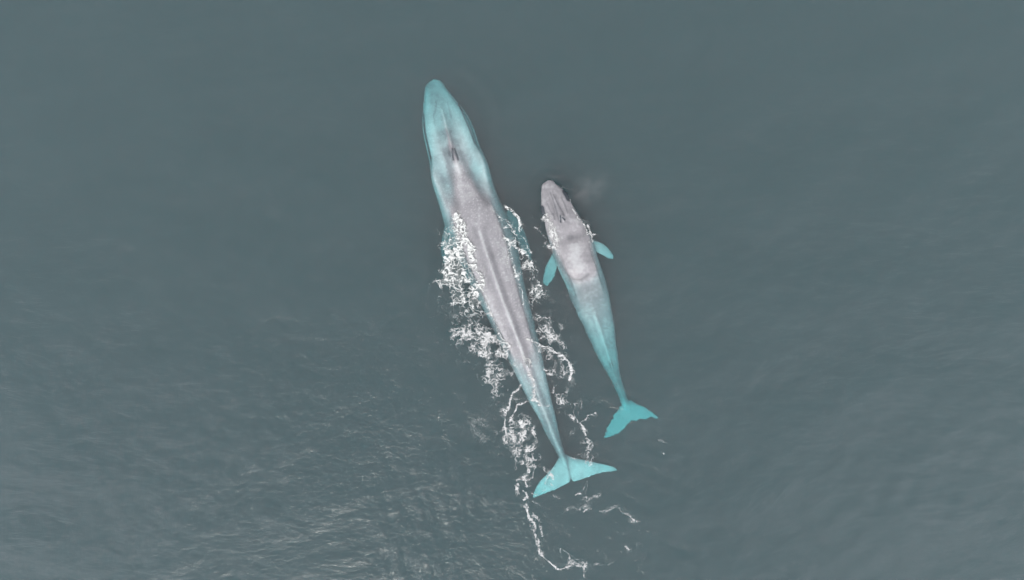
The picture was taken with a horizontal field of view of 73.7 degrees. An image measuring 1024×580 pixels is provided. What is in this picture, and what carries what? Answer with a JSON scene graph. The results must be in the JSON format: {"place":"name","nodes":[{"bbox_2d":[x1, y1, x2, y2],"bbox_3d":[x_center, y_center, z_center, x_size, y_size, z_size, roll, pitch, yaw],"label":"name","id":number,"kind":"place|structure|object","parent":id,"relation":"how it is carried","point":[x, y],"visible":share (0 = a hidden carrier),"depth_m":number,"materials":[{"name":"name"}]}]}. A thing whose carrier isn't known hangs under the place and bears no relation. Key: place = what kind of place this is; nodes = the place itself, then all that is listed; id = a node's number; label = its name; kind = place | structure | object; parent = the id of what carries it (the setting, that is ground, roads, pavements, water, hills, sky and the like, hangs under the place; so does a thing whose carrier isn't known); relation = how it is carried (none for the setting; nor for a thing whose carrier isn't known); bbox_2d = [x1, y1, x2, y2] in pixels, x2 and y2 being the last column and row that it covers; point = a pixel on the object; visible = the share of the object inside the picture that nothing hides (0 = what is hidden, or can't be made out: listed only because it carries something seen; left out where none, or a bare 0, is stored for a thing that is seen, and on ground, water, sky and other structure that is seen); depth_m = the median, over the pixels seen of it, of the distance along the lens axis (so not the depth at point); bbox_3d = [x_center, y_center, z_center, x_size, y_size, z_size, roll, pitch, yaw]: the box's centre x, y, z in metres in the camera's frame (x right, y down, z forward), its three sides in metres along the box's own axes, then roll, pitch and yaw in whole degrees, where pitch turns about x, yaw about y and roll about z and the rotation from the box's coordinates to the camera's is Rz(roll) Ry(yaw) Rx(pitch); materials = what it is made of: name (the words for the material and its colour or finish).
{"place":"outdoors","nodes":[
{"label":"outdoors","id":0,"kind":"place"},
{"bbox_2d":[0,0,1023,579],"label":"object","id":1,"kind":"structure","parent":0,"point":[228,351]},
{"bbox_3d":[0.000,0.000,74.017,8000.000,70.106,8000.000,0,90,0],"label":"sea","id":2,"kind":"structure","parent":0,"visible":0},
{"bbox_2d":[436,212,484,314],"bbox_3d":[-3.068,-1.142,38.884,4.580,0.510,7.280,0,90,0],"label":"sea foam","id":3,"kind":"object","parent":2,"relation":"on","point":[451,257],"visible":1,"depth_m":38.98,"materials":[{"name":"white"}]},
{"bbox_2d":[451,303,517,393],"bbox_3d":[-1.521,3.360,38.953,4.135,0.340,6.676,-39,90,0],"label":"sea foam","id":4,"kind":"object","parent":2,"relation":"on","point":[486,336],"visible":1,"depth_m":39.04,"materials":[{"name":"grey"}]},
{"bbox_2d":[479,206,544,304],"bbox_3d":[0.027,-1.595,38.933,4.360,0.331,6.820,0,90,0],"label":"sea foam","id":5,"kind":"object","parent":2,"relation":"on","point":[522,251],"visible":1,"depth_m":39.00,"materials":[{"name":"white"}]},
{"bbox_2d":[422,79,616,497],"bbox_3d":[-0.810,-0.317,40.270,5.160,3.261,25.204,-21,90,0],"label":"blue whale","id":6,"kind":"object","parent":2,"relation":"on","point":[462,182],"visible":0.91,"depth_m":39.29},
{"bbox_2d":[501,342,568,569],"bbox_3d":[0.702,9.699,38.904,3.400,0.470,13.721,-9,90,0],"label":"sea foam","id":7,"kind":"object","parent":2,"relation":"on","point":[522,425],"visible":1,"depth_m":39.04,"materials":[{"name":"grey"}]},
{"bbox_2d":[526,315,595,464],"bbox_3d":[3.015,5.559,39.007,2.963,0.240,10.123,-19,90,0],"label":"sea foam","id":8,"kind":"object","parent":2,"relation":"on","point":[550,335],"visible":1,"depth_m":39.02,"materials":[{"name":"grey"}]},
{"bbox_2d":[535,199,595,254],"bbox_3d":[3.071,-3.257,38.929,3.363,0.368,5.146,-28,90,0],"label":"sea foam","id":9,"kind":"object","parent":2,"relation":"on","point":[551,232],"visible":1,"depth_m":38.91,"materials":[{"name":"grey"}]},
{"bbox_2d":[560,548,586,575],"bbox_3d":[3.719,15.444,39.035,3.008,0.110,1.624,37,90,0],"label":"sea foam","id":10,"kind":"object","parent":2,"relation":"on","point":[584,566],"visible":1,"depth_m":39.03,"materials":[{"name":"grey"}]},
{"bbox_2d":[541,180,657,437],"bbox_3d":[4.703,0.948,39.809,4.413,2.301,15.397,-21,90,0],"label":"blue whale","id":11,"kind":"object","parent":2,"relation":"on","point":[575,261],"visible":0.99,"depth_m":39.29},
{"bbox_2d":[567,493,634,549],"bbox_3d":[5.321,13.920,39.030,5.817,0.126,4.058,41,90,0],"label":"sea foam","id":12,"kind":"object","parent":2,"relation":"on","point":[603,511],"visible":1,"depth_m":39.04,"materials":[{"name":"grey"}]}
]}

